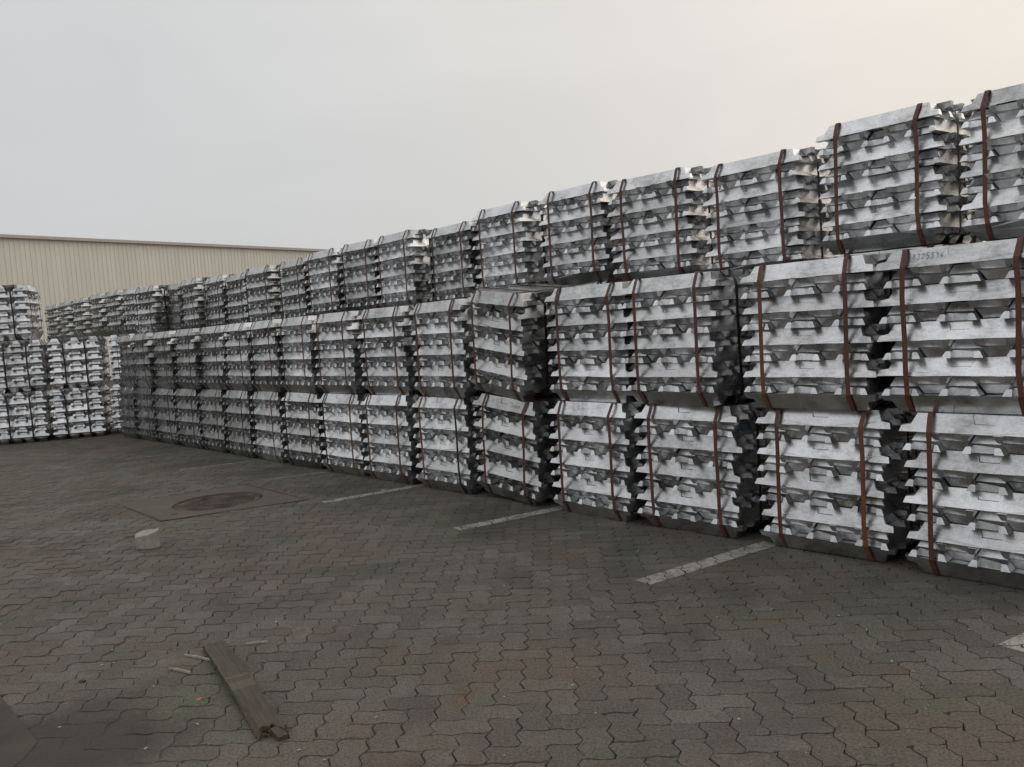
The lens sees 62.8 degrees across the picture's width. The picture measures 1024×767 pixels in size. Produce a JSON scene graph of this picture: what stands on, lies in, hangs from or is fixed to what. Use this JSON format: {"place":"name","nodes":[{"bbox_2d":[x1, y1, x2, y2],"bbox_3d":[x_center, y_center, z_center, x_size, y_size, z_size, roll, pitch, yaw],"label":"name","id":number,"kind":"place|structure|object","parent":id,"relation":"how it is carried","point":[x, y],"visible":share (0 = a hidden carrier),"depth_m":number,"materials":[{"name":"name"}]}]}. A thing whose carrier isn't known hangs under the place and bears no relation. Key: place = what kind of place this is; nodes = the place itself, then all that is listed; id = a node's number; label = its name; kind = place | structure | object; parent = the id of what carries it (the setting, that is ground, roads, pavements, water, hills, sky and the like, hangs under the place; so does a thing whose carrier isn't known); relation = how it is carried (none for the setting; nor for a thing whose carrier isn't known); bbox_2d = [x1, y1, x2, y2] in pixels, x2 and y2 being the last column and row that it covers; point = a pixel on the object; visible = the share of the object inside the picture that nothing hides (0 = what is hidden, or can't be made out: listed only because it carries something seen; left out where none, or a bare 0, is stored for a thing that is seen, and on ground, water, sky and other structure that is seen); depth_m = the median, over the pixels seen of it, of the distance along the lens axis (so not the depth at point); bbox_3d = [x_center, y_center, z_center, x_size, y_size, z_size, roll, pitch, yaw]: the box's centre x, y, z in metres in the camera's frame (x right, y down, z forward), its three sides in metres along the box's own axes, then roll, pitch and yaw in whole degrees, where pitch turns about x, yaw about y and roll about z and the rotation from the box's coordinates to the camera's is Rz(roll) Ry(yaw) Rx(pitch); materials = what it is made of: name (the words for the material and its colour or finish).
{"place":"outdoors","nodes":[
{"label":"outdoors","id":0,"kind":"place"},
{"bbox_2d":[44,304,62,339],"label":"ingot bundle","id":1,"kind":"object","parent":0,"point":[53,324],"visible":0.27,"depth_m":19.65,"materials":[{"name":"metal"}]},
{"bbox_2d":[57,301,76,337],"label":"ingot bundle","id":2,"kind":"object","parent":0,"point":[67,322],"visible":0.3,"depth_m":18.77,"materials":[{"name":"metal"}]},
{"bbox_2d":[89,293,110,335],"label":"ingot bundle","id":3,"kind":"object","parent":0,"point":[100,322],"visible":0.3,"depth_m":16.91,"materials":[{"name":"metal"}]},
{"bbox_2d":[0,234,327,379],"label":"warehouse","id":4,"kind":"structure","parent":0,"point":[54,270],"depth_m":42.06,"materials":[{"name":"beige metal"}]},
{"bbox_2d":[0,380,1023,766],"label":"pavement","id":5,"kind":"structure","parent":0,"point":[424,650],"depth_m":3.92,"materials":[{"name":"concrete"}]},
{"bbox_2d":[0,696,37,766],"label":"concrete slab","id":6,"kind":"structure","parent":5,"relation":"on","point":[18,741],"depth_m":3.19,"materials":[{"name":"grey concrete"}]},
{"bbox_2d":[0,389,57,444],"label":"ingot bundle","id":7,"kind":"object","parent":5,"relation":"on","point":[28,416],"visible":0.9,"depth_m":14.22,"materials":[{"name":"metal"}]},
{"bbox_2d":[0,339,54,393],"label":"ingot bundle","id":8,"kind":"object","parent":7,"relation":"on","point":[25,365],"visible":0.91,"depth_m":14.19,"materials":[{"name":"metal"}]},
{"bbox_2d":[0,284,43,341],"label":"ingot bundle","id":9,"kind":"object","parent":8,"relation":"on","point":[20,314],"visible":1,"depth_m":14.16,"materials":[{"name":"metal"}]},
{"bbox_2d":[49,384,114,439],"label":"ingot bundle","id":10,"kind":"object","parent":5,"relation":"on","point":[82,411],"visible":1,"depth_m":14.43,"materials":[{"name":"metal"}]},
{"bbox_2d":[47,336,111,388],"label":"ingot bundle","id":11,"kind":"object","parent":10,"relation":"on","point":[80,361],"visible":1,"depth_m":14.38,"materials":[{"name":"metal"}]},
{"bbox_2d":[71,297,110,336],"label":"ingot bundle","id":12,"kind":"object","parent":11,"relation":"on","point":[82,315],"visible":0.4,"depth_m":17.89,"materials":[{"name":"metal"}]},
{"bbox_2d":[117,386,141,438],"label":"ingot bundle","id":13,"kind":"object","parent":5,"relation":"on","point":[128,414],"visible":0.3,"depth_m":13.78,"materials":[{"name":"metal"}]},
{"bbox_2d":[115,335,138,386],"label":"ingot bundle","id":14,"kind":"object","parent":13,"relation":"on","point":[127,373],"visible":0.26,"depth_m":13.73,"materials":[{"name":"metal"}]},
{"bbox_2d":[133,387,159,440],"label":"ingot bundle","id":15,"kind":"object","parent":5,"relation":"on","point":[145,415],"visible":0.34,"depth_m":13.18,"materials":[{"name":"metal"}]},
{"bbox_2d":[130,333,158,387],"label":"ingot bundle","id":16,"kind":"object","parent":15,"relation":"on","point":[145,373],"visible":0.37,"depth_m":12.94,"materials":[{"name":"metal"}]},
{"bbox_2d":[135,528,159,549],"bbox_3d":[-2.667,1.140,6.142,0.164,0.129,0.123,-5,4,-14],"label":"broken stone","id":17,"kind":"object","parent":5,"relation":"on","point":[148,539],"visible":1,"depth_m":6.10,"materials":[{"name":"concrete"}]},
{"bbox_2d":[152,388,181,444],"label":"ingot bundle","id":18,"kind":"object","parent":5,"relation":"on","point":[165,410],"visible":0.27,"depth_m":12.56,"materials":[{"name":"metal"}]},
{"bbox_2d":[151,330,181,388],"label":"ingot bundle","id":19,"kind":"object","parent":18,"relation":"on","point":[164,350],"visible":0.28,"depth_m":12.30,"materials":[{"name":"metal"}]},
{"bbox_2d":[169,667,190,673],"bbox_3d":[-1.482,1.283,3.753,0.139,0.009,0.016,-2,5,30],"label":"wood splinter","id":20,"kind":"object","parent":5,"relation":"on","point":[180,670],"visible":1,"depth_m":3.75,"materials":[{"name":"beige wood"}]},
{"bbox_2d":[173,387,206,448],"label":"ingot bundle","id":21,"kind":"object","parent":5,"relation":"on","point":[187,405],"visible":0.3,"depth_m":11.89,"materials":[{"name":"metal"}]},
{"bbox_2d":[172,328,205,388],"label":"ingot bundle","id":22,"kind":"object","parent":21,"relation":"on","point":[189,363],"visible":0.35,"depth_m":11.62,"materials":[{"name":"metal"}]},
{"bbox_2d":[166,283,184,330],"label":"ingot bundle","id":23,"kind":"object","parent":22,"relation":"on","point":[176,321],"visible":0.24,"depth_m":14.29,"materials":[{"name":"metal"}]},
{"bbox_2d":[179,277,211,328],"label":"ingot bundle","id":24,"kind":"object","parent":22,"relation":"on","point":[193,307],"visible":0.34,"depth_m":13.59,"materials":[{"name":"metal"}]},
{"bbox_2d":[184,654,209,660],"bbox_3d":[-1.452,1.271,3.893,0.184,0.009,0.016,-2,5,29],"label":"wood splinter","id":25,"kind":"object","parent":5,"relation":"on","point":[198,657],"visible":0.94,"depth_m":3.89,"materials":[{"name":"beige wood"}]},
{"bbox_2d":[118,484,309,521],"bbox_3d":[-2.787,1.102,7.749,1.197,0.031,1.614,-7,5,-40],"label":"manhole","id":26,"kind":"object","parent":5,"relation":"on","point":[159,509],"visible":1,"depth_m":7.75,"materials":[{"name":"concrete"}]},
{"bbox_2d":[197,389,230,452],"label":"ingot bundle","id":27,"kind":"object","parent":5,"relation":"on","point":[213,421],"visible":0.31,"depth_m":11.26,"materials":[{"name":"metal"}]},
{"bbox_2d":[198,325,231,389],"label":"ingot bundle","id":28,"kind":"object","parent":27,"relation":"on","point":[215,372],"visible":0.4,"depth_m":11.11,"materials":[{"name":"metal"}]},
{"bbox_2d":[180,460,253,469],"bbox_3d":[-3.530,0.980,10.053,0.847,0.001,0.100,-6,4,-23],"label":"painted line","id":29,"kind":"object","parent":5,"relation":"on","point":[219,465],"visible":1,"depth_m":10.07,"materials":[{"name":"paint"}]},
{"bbox_2d":[222,390,258,457],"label":"ingot bundle","id":30,"kind":"object","parent":5,"relation":"on","point":[240,424],"visible":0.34,"depth_m":10.60,"materials":[{"name":"metal"}]},
{"bbox_2d":[221,322,257,390],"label":"ingot bundle","id":31,"kind":"object","parent":30,"relation":"on","point":[239,362],"visible":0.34,"depth_m":10.43,"materials":[{"name":"metal"}]},
{"bbox_2d":[202,640,287,741],"bbox_3d":[-1.134,1.264,3.528,0.122,0.039,1.144,-6,5,-30],"label":"wooden board","id":32,"kind":"object","parent":5,"relation":"on","point":[254,706],"visible":1,"depth_m":3.40,"materials":[{"name":"brown wood"}]},
{"bbox_2d":[246,641,266,644],"bbox_3d":[-1.227,1.245,4.033,0.100,0.009,0.018,-4,4,-6],"label":"wood splinter","id":33,"kind":"object","parent":5,"relation":"on","point":[254,642],"visible":1,"depth_m":4.03,"materials":[{"name":"beige wood"}]},
{"bbox_2d":[249,390,289,462],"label":"ingot bundle","id":34,"kind":"object","parent":5,"relation":"on","point":[267,411],"visible":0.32,"depth_m":9.99,"materials":[{"name":"metal"}]},
{"bbox_2d":[247,319,287,391],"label":"ingot bundle","id":35,"kind":"object","parent":34,"relation":"on","point":[265,358],"visible":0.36,"depth_m":9.83,"materials":[{"name":"metal"}]},
{"bbox_2d":[263,471,325,480],"bbox_3d":[-2.297,0.979,8.876,0.650,0.001,0.090,-6,4,-23],"label":"painted line","id":36,"kind":"object","parent":5,"relation":"on","point":[294,476],"visible":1,"depth_m":8.87,"materials":[{"name":"paint"}]},
{"bbox_2d":[280,392,327,468],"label":"ingot bundle","id":37,"kind":"object","parent":5,"relation":"on","point":[303,423],"visible":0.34,"depth_m":9.34,"materials":[{"name":"metal"}]},
{"bbox_2d":[277,315,323,392],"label":"ingot bundle","id":38,"kind":"object","parent":37,"relation":"on","point":[299,355],"visible":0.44,"depth_m":9.22,"materials":[{"name":"metal"}]},
{"bbox_2d":[317,392,370,475],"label":"ingot bundle","id":39,"kind":"object","parent":5,"relation":"on","point":[344,444],"visible":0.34,"depth_m":8.69,"materials":[{"name":"metal"}]},
{"bbox_2d":[313,310,374,393],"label":"ingot bundle","id":40,"kind":"object","parent":39,"relation":"on","point":[342,370],"visible":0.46,"depth_m":8.61,"materials":[{"name":"metal"}]},
{"bbox_2d":[321,484,424,502],"bbox_3d":[-1.229,0.994,7.619,1.008,0.001,0.110,-6,5,-30],"label":"painted line","id":41,"kind":"object","parent":5,"relation":"on","point":[368,494],"visible":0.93,"depth_m":7.59,"materials":[{"name":"paint"}]},
{"bbox_2d":[360,393,423,483],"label":"ingot bundle","id":42,"kind":"object","parent":5,"relation":"on","point":[391,447],"visible":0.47,"depth_m":8.04,"materials":[{"name":"metal"}]},
{"bbox_2d":[356,304,421,395],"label":"ingot bundle","id":43,"kind":"object","parent":42,"relation":"on","point":[390,350],"visible":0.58,"depth_m":7.96,"materials":[{"name":"metal"}]},
{"bbox_2d":[412,395,485,493],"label":"ingot bundle","id":44,"kind":"object","parent":5,"relation":"on","point":[450,452],"visible":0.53,"depth_m":7.38,"materials":[{"name":"metal"}]},
{"bbox_2d":[408,298,485,397],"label":"ingot bundle","id":45,"kind":"object","parent":44,"relation":"on","point":[444,340],"visible":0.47,"depth_m":7.28,"materials":[{"name":"metal"}]},
{"bbox_2d":[29,468,978,764],"bbox_3d":[-1.058,1.150,5.244,3.945,0.004,10.994,-8,5,-41],"label":"grit","id":46,"kind":"object","parent":5,"relation":"on","point":[443,636],"visible":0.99,"depth_m":4.07,"materials":[{"name":"grey stone"}]},
{"bbox_2d":[454,506,562,529],"bbox_3d":[0.045,1.000,6.303,1.026,0.001,0.115,-6,5,-30],"label":"painted line","id":47,"kind":"object","parent":5,"relation":"on","point":[498,520],"visible":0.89,"depth_m":6.26,"materials":[{"name":"paint"}]},
{"bbox_2d":[547,400,647,521],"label":"ingot bundle","id":48,"kind":"object","parent":5,"relation":"on","point":[597,448],"visible":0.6,"depth_m":6.01,"materials":[{"name":"metal"}]},
{"bbox_2d":[544,281,638,402],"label":"ingot bundle","id":49,"kind":"object","parent":48,"relation":"on","point":[590,323],"visible":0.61,"depth_m":5.99,"materials":[{"name":"metal"}]},
{"bbox_2d":[576,281,620,285],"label":"ingot bundle","id":50,"kind":"object","parent":49,"relation":"on","point":[597,283],"visible":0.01,"depth_m":7.11,"materials":[{"name":"metal"}]},
{"bbox_2d":[538,180,622,285],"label":"ingot bundle","id":51,"kind":"object","parent":50,"relation":"on","point":[579,232],"visible":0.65,"depth_m":7.20,"materials":[{"name":"metal"}]},
{"bbox_2d":[634,400,774,537],"bbox_3d":[1.402,0.522,5.715,0.831,0.846,0.853,-8,6,-43],"label":"ingot bundle","id":52,"kind":"object","parent":5,"relation":"on","point":[700,467],"visible":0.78,"depth_m":5.39,"materials":[{"name":"metal"}]},
{"bbox_2d":[620,269,756,406],"bbox_3d":[1.308,-0.312,5.646,0.831,0.846,0.839,-7,5,-36],"label":"ingot bundle","id":53,"kind":"object","parent":52,"relation":"on","point":[689,338],"visible":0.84,"depth_m":5.32,"materials":[{"name":"metal"}]},
{"bbox_2d":[636,541,775,584],"bbox_3d":[1.149,1.027,4.846,1.068,0.001,0.120,-7,5,-33],"label":"painted line","id":54,"kind":"object","parent":5,"relation":"on","point":[695,566],"visible":1,"depth_m":4.82,"materials":[{"name":"paint"}]},
{"bbox_2d":[755,402,923,561],"bbox_3d":[2.032,0.527,5.031,0.827,0.846,0.848,-8,5,-42],"label":"ingot bundle","id":55,"kind":"object","parent":5,"relation":"on","point":[836,480],"visible":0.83,"depth_m":4.72,"materials":[{"name":"metal"}]},
{"bbox_2d":[739,253,896,410],"bbox_3d":[1.926,-0.307,4.972,0.832,0.846,0.845,-8,6,-41],"label":"ingot bundle","id":56,"kind":"object","parent":55,"relation":"on","point":[817,327],"visible":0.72,"depth_m":4.67,"materials":[{"name":"metal"}]},
{"bbox_2d":[700,147,843,271],"bbox_3d":[1.969,-1.208,6.148,0.848,0.846,0.836,-8,5,-40],"label":"ingot bundle","id":57,"kind":"object","parent":56,"relation":"on","point":[768,208],"visible":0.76,"depth_m":5.83,"materials":[{"name":"metal"}]},
{"bbox_2d":[899,411,1023,588],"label":"ingot bundle","id":58,"kind":"object","parent":5,"relation":"on","point":[968,479],"visible":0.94,"depth_m":4.16,"materials":[{"name":"metal"}]},
{"bbox_2d":[875,236,1023,414],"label":"ingot bundle","id":59,"kind":"object","parent":58,"relation":"on","point":[954,318],"visible":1,"depth_m":4.18,"materials":[{"name":"metal"}]},
{"bbox_2d":[834,243,964,257],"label":"ingot bundle","id":60,"kind":"object","parent":59,"relation":"on","point":[891,251],"visible":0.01,"depth_m":5.24,"materials":[{"name":"metal"}]},
{"bbox_2d":[815,100,982,254],"bbox_3d":[2.578,-1.299,5.489,0.831,0.846,0.840,-7,5,-39],"label":"ingot bundle","id":61,"kind":"object","parent":60,"relation":"on","point":[893,179],"visible":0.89,"depth_m":5.19,"materials":[{"name":"metal"}]},
{"bbox_2d":[998,633,1023,651],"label":"painted line","id":62,"kind":"object","parent":5,"relation":"on","point":[1017,640],"visible":1,"depth_m":3.44,"materials":[{"name":"paint"}]},
{"bbox_2d":[0,0,1023,248],"label":"sky","id":63,"kind":"structure","parent":0,"point":[311,124],"materials":[{"name":"white"}]},
{"bbox_2d":[107,387,917,552],"bbox_3d":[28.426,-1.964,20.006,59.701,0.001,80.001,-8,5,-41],"label":"ingot stack","id":64,"kind":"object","parent":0,"point":[117,424],"depth_m":21.37,"materials":[{"name":"metal"}]},
{"bbox_2d":[110,384,122,432],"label":"ingot bundle","id":65,"kind":"object","parent":64,"relation":"on","point":[114,389],"visible":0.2,"depth_m":14.79,"materials":[{"name":"metal"}]},
{"bbox_2d":[107,332,147,383],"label":"ingot bundle","id":66,"kind":"object","parent":65,"relation":"on","point":[112,339],"visible":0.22,"depth_m":14.75,"materials":[{"name":"metal"}]},
{"bbox_2d":[103,289,127,334],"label":"ingot bundle","id":67,"kind":"object","parent":66,"relation":"on","point":[115,315],"visible":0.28,"depth_m":16.14,"materials":[{"name":"metal"}]},
{"bbox_2d":[120,287,142,333],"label":"ingot bundle","id":68,"kind":"object","parent":66,"relation":"on","point":[129,304],"visible":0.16,"depth_m":15.58,"materials":[{"name":"metal"}]},
{"bbox_2d":[133,285,171,332],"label":"ingot bundle","id":69,"kind":"object","parent":66,"relation":"on","point":[153,312],"visible":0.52,"depth_m":14.80,"materials":[{"name":"metal"}]},
{"bbox_2d":[472,391,561,505],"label":"ingot bundle","id":70,"kind":"object","parent":64,"relation":"on","point":[517,455],"visible":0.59,"depth_m":6.68,"materials":[{"name":"metal"}]},
{"bbox_2d":[464,283,575,400],"bbox_3d":[0.167,-0.366,6.922,0.837,0.846,0.835,-10,14,-34],"label":"ingot bundle","id":71,"kind":"object","parent":70,"relation":"on","point":[511,343],"visible":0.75,"depth_m":6.59,"materials":[{"name":"metal"}]},
{"bbox_2d":[522,278,626,283],"bbox_3d":[0.536,-0.828,6.823,1.044,0.089,0.032,-1,5,32],"label":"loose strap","id":72,"kind":"object","parent":71,"relation":"on","point":[559,278],"visible":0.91,"depth_m":6.91,"materials":[{"name":"black plastic"}]},
{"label":"ingot bundle","id":73,"kind":"object","parent":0,"visible":0},
{"bbox_2d":[959,83,1023,240],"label":"ingot bundle","id":74,"kind":"object","parent":73,"relation":"on","point":[994,156],"visible":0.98,"depth_m":4.75,"materials":[{"name":"metal"}]},
{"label":"ingot bundle","id":75,"kind":"object","parent":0,"visible":0},
{"bbox_2d":[607,166,716,280],"bbox_3d":[1.357,-1.260,6.839,0.835,0.846,0.842,-8,6,-43],"label":"ingot bundle","id":76,"kind":"object","parent":75,"relation":"on","point":[663,223],"visible":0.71,"depth_m":6.52,"materials":[{"name":"metal"}]},
{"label":"ingot bundle","id":77,"kind":"object","parent":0,"visible":0},
{"bbox_2d":[373,229,436,307],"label":"ingot bundle","id":78,"kind":"object","parent":77,"relation":"on","point":[404,268],"visible":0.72,"depth_m":9.12,"materials":[{"name":"metal"}]},
{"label":"ingot bundle","id":79,"kind":"object","parent":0,"visible":0},
{"bbox_2d":[338,239,382,310],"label":"ingot bundle","id":80,"kind":"object","parent":79,"relation":"on","point":[359,275],"visible":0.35,"depth_m":9.85,"materials":[{"name":"metal"}]},
{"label":"ingot bundle","id":81,"kind":"object","parent":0,"visible":0},
{"bbox_2d":[241,264,283,322],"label":"ingot bundle","id":82,"kind":"object","parent":81,"relation":"on","point":[262,286],"visible":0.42,"depth_m":11.75,"materials":[{"name":"metal"}]},
{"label":"ingot bundle","id":83,"kind":"object","parent":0,"visible":0},
{"bbox_2d":[223,272,249,323],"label":"ingot bundle","id":84,"kind":"object","parent":83,"relation":"on","point":[236,299],"visible":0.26,"depth_m":12.53,"materials":[{"name":"metal"}]},
{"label":"ingot bundle","id":85,"kind":"object","parent":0,"visible":0},
{"bbox_2d":[202,274,235,326],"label":"ingot bundle","id":86,"kind":"object","parent":85,"relation":"on","point":[217,303],"visible":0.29,"depth_m":13.05,"materials":[{"name":"metal"}]},
{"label":"ingot bundle","id":87,"kind":"object","parent":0,"visible":0},
{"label":"ingot bundle","id":88,"kind":"object","parent":87,"relation":"on","visible":0},
{"bbox_2d":[471,200,550,289],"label":"ingot bundle","id":89,"kind":"object","parent":88,"relation":"on","point":[509,238],"visible":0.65,"depth_m":7.85,"materials":[{"name":"metal"}]},
{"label":"ingot bundle","id":90,"kind":"object","parent":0,"visible":0},
{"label":"ingot bundle","id":91,"kind":"object","parent":90,"relation":"on","visible":0},
{"bbox_2d":[426,221,482,301],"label":"ingot bundle","id":92,"kind":"object","parent":91,"relation":"on","point":[455,263],"visible":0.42,"depth_m":8.52,"materials":[{"name":"metal"}]},
{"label":"ingot bundle","id":93,"kind":"object","parent":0,"visible":0},
{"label":"ingot bundle","id":94,"kind":"object","parent":93,"relation":"on","visible":0},
{"bbox_2d":[303,248,346,315],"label":"ingot bundle","id":95,"kind":"object","parent":94,"relation":"on","point":[326,287],"visible":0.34,"depth_m":10.42,"materials":[{"name":"metal"}]},
{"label":"ingot bundle","id":96,"kind":"object","parent":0,"visible":0},
{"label":"ingot bundle","id":97,"kind":"object","parent":96,"relation":"on","visible":0},
{"bbox_2d":[276,258,311,318],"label":"ingot bundle","id":98,"kind":"object","parent":97,"relation":"on","point":[295,292],"visible":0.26,"depth_m":11.06,"materials":[{"name":"metal"}]}
]}

